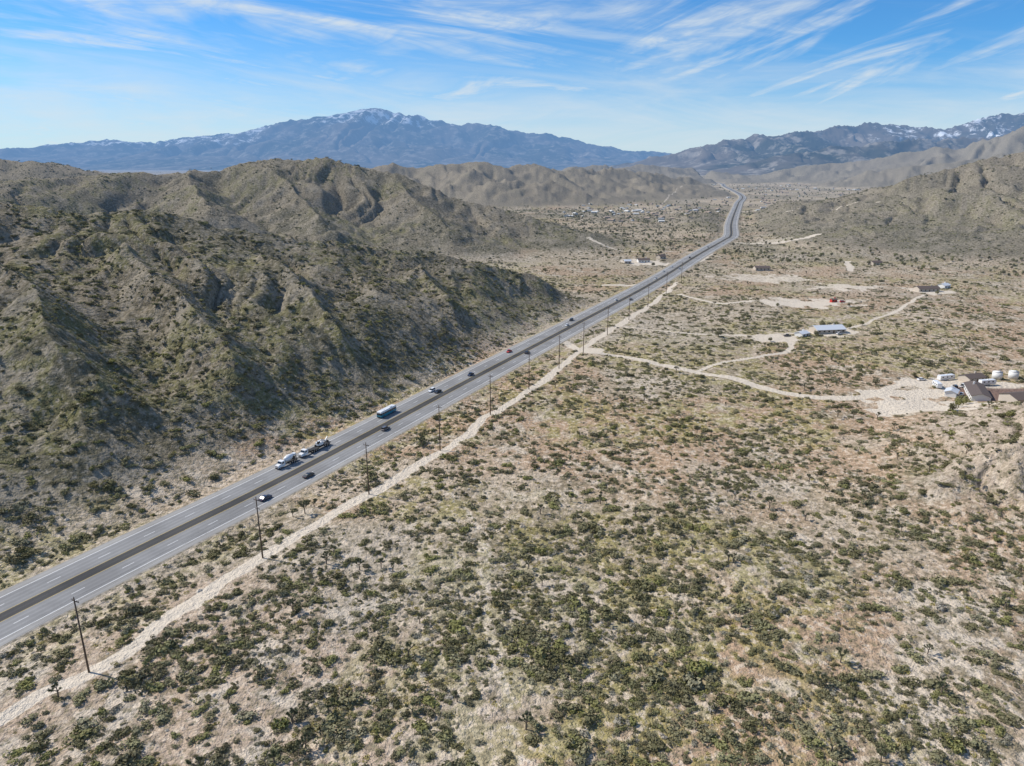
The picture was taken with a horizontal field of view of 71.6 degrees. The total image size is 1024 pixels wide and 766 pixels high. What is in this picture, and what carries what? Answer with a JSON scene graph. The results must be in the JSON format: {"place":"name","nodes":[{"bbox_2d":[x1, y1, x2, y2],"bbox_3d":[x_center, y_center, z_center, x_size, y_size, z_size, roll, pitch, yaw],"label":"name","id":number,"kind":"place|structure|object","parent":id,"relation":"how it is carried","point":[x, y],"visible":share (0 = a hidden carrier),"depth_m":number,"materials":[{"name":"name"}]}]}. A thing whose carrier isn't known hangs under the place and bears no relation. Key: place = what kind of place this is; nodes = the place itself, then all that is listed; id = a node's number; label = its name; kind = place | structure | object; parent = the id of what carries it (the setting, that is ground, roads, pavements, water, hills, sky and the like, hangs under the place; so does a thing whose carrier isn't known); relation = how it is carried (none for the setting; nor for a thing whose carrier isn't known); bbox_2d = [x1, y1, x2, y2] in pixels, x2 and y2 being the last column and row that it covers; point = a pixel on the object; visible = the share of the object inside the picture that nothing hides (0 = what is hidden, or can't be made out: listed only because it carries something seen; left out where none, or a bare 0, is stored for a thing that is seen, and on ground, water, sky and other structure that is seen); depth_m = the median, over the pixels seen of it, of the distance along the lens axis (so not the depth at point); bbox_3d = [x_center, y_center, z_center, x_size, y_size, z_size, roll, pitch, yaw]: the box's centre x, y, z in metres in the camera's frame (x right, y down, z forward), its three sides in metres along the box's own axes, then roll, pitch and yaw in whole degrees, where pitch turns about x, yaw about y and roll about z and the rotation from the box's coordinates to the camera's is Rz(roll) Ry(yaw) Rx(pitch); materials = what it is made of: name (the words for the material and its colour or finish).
{"place":"outdoors","nodes":[
{"label":"outdoors","id":0,"kind":"place"},
{"bbox_2d":[0,108,671,169],"bbox_3d":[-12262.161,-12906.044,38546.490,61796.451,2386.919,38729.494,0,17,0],"label":"snow capped mountain","id":1,"kind":"structure","parent":0,"point":[370,138],"depth_m":26091.41,"materials":[{"name":"blue stone"}]},
{"bbox_2d":[0,157,734,554],"bbox_3d":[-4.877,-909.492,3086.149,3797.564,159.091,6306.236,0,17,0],"label":"rocky hills","id":2,"kind":"structure","parent":0,"point":[58,367],"depth_m":398.48,"materials":[{"name":"brown stone"}]},
{"bbox_2d":[0,159,1023,765],"bbox_3d":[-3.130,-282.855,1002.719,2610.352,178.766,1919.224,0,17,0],"label":"desert shrubs","id":3,"kind":"object","parent":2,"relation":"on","point":[938,605],"visible":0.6,"depth_m":192.78,"materials":[{"name":"green plant"}]},
{"bbox_2d":[85,170,746,175],"bbox_3d":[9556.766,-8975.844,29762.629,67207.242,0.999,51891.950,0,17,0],"label":"valley floor","id":4,"kind":"structure","parent":0,"point":[155,172],"depth_m":15359.24,"materials":[{"name":"soil"}]},
{"bbox_2d":[0,183,1023,765],"bbox_3d":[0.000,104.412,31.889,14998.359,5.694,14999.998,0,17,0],"label":"desert ground","id":5,"kind":"structure","parent":0,"point":[504,727],"depth_m":213.94,"materials":[{"name":"soil"}]},
{"bbox_2d":[72,596,89,672],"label":"utility pole","id":6,"kind":"object","parent":5,"relation":"on","point":[86,659],"visible":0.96,"depth_m":157.74,"materials":[{"name":"brown wood"}]},
{"bbox_2d":[3,267,675,668],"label":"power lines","id":7,"kind":"object","parent":6,"relation":"attached to","point":[265,493],"visible":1,"depth_m":201.40,"materials":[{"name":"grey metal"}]},
{"bbox_2d":[253,496,263,557],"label":"utility pole","id":8,"kind":"object","parent":5,"relation":"on","point":[257,508],"visible":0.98,"depth_m":203.26,"materials":[{"name":"brown wood"}]},
{"bbox_2d":[363,442,369,493],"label":"utility pole","id":9,"kind":"object","parent":5,"relation":"on","point":[367,467],"visible":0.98,"depth_m":245.94,"materials":[{"name":"brown wood"}]},
{"bbox_2d":[0,182,746,648],"bbox_3d":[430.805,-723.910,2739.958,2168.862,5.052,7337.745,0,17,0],"label":"divided highway","id":10,"kind":"structure","parent":5,"relation":"on","point":[58,588],"depth_m":249.94,"materials":[{"name":"grey asphalt"}]},
{"bbox_2d":[258,494,271,500],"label":"sedan car","id":11,"kind":"object","parent":10,"relation":"on","point":[264,497],"visible":0.97,"depth_m":243.67,"materials":[{"name":"blue paint"}]},
{"bbox_2d":[275,452,297,469],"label":"concrete mixer truck","id":12,"kind":"object","parent":10,"relation":"on","point":[287,459],"visible":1,"depth_m":271.58,"materials":[{"name":"grey"}]},
{"bbox_2d":[302,472,314,478],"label":"sedan car","id":13,"kind":"object","parent":10,"relation":"on","point":[307,475],"visible":1,"depth_m":261.63,"materials":[{"name":"black paint"}]},
{"bbox_2d":[298,436,330,457],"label":"lowboy equipment truck","id":14,"kind":"object","parent":10,"relation":"on","point":[316,447],"visible":1,"depth_m":286.25,"materials":[{"name":"grey metal"}]},
{"bbox_2d":[381,426,389,430],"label":"suv car","id":15,"kind":"object","parent":10,"relation":"on","point":[384,428],"visible":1,"depth_m":307.85,"materials":[{"name":"grey paint"}]},
{"bbox_2d":[377,404,395,417],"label":"transit bus","id":16,"kind":"object","parent":10,"relation":"on","point":[385,411],"visible":1,"depth_m":326.31,"materials":[{"name":"teal paint"}]},
{"bbox_2d":[437,405,441,450],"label":"utility pole","id":17,"kind":"object","parent":5,"relation":"on","point":[439,429],"visible":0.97,"depth_m":284.65,"materials":[{"name":"brown wood"}]},
{"bbox_2d":[490,376,492,414],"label":"utility pole","id":18,"kind":"object","parent":5,"relation":"on","point":[490,397],"visible":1,"depth_m":325.49,"materials":[{"name":"brown wood"}]},
{"bbox_2d":[47,226,1023,765],"bbox_3d":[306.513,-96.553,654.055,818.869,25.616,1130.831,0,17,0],"label":"joshua trees","id":19,"kind":"object","parent":5,"relation":"on","point":[527,714],"visible":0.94,"depth_m":177.62,"materials":[{"name":"green plant"}]},
{"bbox_2d":[559,335,560,363],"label":"utility pole","id":20,"kind":"object","parent":5,"relation":"on","point":[559,349],"visible":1,"depth_m":399.76,"materials":[{"name":"brown wood"}]},
{"bbox_2d":[622,258,630,263],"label":"storage shed","id":21,"kind":"structure","parent":5,"relation":"on","point":[627,261],"depth_m":836.14,"materials":[{"name":"paint"}]},
{"bbox_2d":[637,259,649,262],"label":"walls","id":22,"kind":"structure","parent":5,"relation":"on","point":[643,261],"depth_m":846.22,"materials":[{"name":"white paint"}]},
{"bbox_2d":[563,183,859,221],"bbox_3d":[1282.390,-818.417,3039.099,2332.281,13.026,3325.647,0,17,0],"label":"distant town houses","id":23,"kind":"structure","parent":5,"relation":"on","point":[660,218],"depth_m":1816.09,"materials":[{"name":"white"}]},
{"bbox_2d":[753,266,769,270],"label":"walls","id":24,"kind":"structure","parent":5,"relation":"on","point":[755,269],"depth_m":786.84,"materials":[{"name":"paint"}]},
{"bbox_2d":[753,266,770,267],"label":"roof","id":25,"kind":"structure","parent":24,"relation":"on","point":[762,266],"depth_m":787.54,"materials":[{"name":"brown"}]},
{"bbox_2d":[550,183,1023,408],"bbox_3d":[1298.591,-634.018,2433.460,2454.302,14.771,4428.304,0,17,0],"label":"desert trees","id":26,"kind":"object","parent":5,"relation":"on","point":[958,401],"visible":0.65,"depth_m":938.75,"materials":[{"name":"green plant"}]},
{"bbox_2d":[794,329,809,336],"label":"storage shed","id":27,"kind":"structure","parent":5,"relation":"on","point":[803,332],"depth_m":482.63,"materials":[{"name":"white metal"}]},
{"bbox_2d":[808,326,845,333],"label":"walls","id":28,"kind":"structure","parent":5,"relation":"on","point":[812,329],"depth_m":489.18,"materials":[{"name":"paint"}]},
{"bbox_2d":[808,324,845,330],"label":"roof","id":29,"kind":"structure","parent":28,"relation":"on","point":[831,327],"depth_m":490.15,"materials":[{"name":"metal"}]},
{"bbox_2d":[830,297,837,301],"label":"storage shed","id":30,"kind":"structure","parent":5,"relation":"on","point":[834,299],"depth_m":599.46,"materials":[{"name":"red paint"}]},
{"bbox_2d":[913,286,939,291],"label":"walls","id":31,"kind":"structure","parent":5,"relation":"on","point":[915,288],"depth_m":646.46,"materials":[{"name":"paint"}]},
{"bbox_2d":[914,285,940,288],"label":"roof","id":32,"kind":"structure","parent":31,"relation":"on","point":[929,287],"depth_m":647.16,"materials":[{"name":"brown"}]},
{"bbox_2d":[932,380,942,387],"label":"travel trailer","id":33,"kind":"object","parent":5,"relation":"on","point":[937,384],"visible":1,"depth_m":366.46,"materials":[{"name":"white paint"}]},
{"bbox_2d":[937,282,950,288],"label":"storage shed","id":34,"kind":"structure","parent":5,"relation":"on","point":[944,285],"depth_m":669.28,"materials":[{"name":"white metal"}]},
{"bbox_2d":[937,374,954,379],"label":"travel trailer","id":35,"kind":"object","parent":5,"relation":"on","point":[945,376],"visible":1,"depth_m":380.72,"materials":[{"name":"white paint"}]},
{"bbox_2d":[944,385,959,397],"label":"storage shed","id":36,"kind":"structure","parent":5,"relation":"on","point":[952,391],"depth_m":352.65,"materials":[{"name":"white metal"}]},
{"bbox_2d":[958,371,986,381],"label":"storage shed","id":37,"kind":"structure","parent":5,"relation":"on","point":[975,376],"depth_m":377.24,"materials":[{"name":"paint"}]},
{"bbox_2d":[963,380,991,400],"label":"long barn","id":38,"kind":"structure","parent":5,"relation":"on","point":[976,390],"depth_m":350.17,"materials":[{"name":"white"}]},
{"bbox_2d":[978,379,996,385],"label":"travel trailer","id":39,"kind":"object","parent":5,"relation":"on","point":[987,381],"visible":0.97,"depth_m":371.72,"materials":[{"name":"white paint"}]},
{"bbox_2d":[991,371,1002,379],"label":"water tank","id":40,"kind":"object","parent":5,"relation":"on","point":[997,375],"visible":0.97,"depth_m":382.44,"materials":[{"name":"white"}]},
{"bbox_2d":[998,393,1023,402],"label":"walls","id":41,"kind":"structure","parent":5,"relation":"on","point":[1006,397],"depth_m":321.18,"materials":[{"name":"paint"}]},
{"bbox_2d":[1004,391,1023,400],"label":"roof","id":42,"kind":"structure","parent":41,"relation":"on","point":[1018,395],"depth_m":318.56,"materials":[{"name":"brown"}]},
{"bbox_2d":[1007,370,1019,379],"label":"water tank","id":43,"kind":"object","parent":5,"relation":"on","point":[1013,374],"visible":1,"depth_m":383.73,"materials":[{"name":"white"}]},
{"bbox_2d":[0,0,1023,153],"label":"sky","id":44,"kind":"structure","parent":0,"point":[668,76],"materials":[{"name":"blue"}]},
{"bbox_2d":[609,113,1023,174],"bbox_3d":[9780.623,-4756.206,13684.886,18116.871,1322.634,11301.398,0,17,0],"label":"mountain range","id":45,"kind":"structure","parent":0,"point":[756,154],"depth_m":12286.70,"materials":[{"name":"stone"}]},
{"bbox_2d":[733,126,1023,534],"bbox_3d":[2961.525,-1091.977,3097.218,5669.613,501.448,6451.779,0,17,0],"label":"rocky hillside","id":46,"kind":"structure","parent":0,"point":[896,171],"depth_m":1041.64,"materials":[{"name":"brown stone"}]}
]}

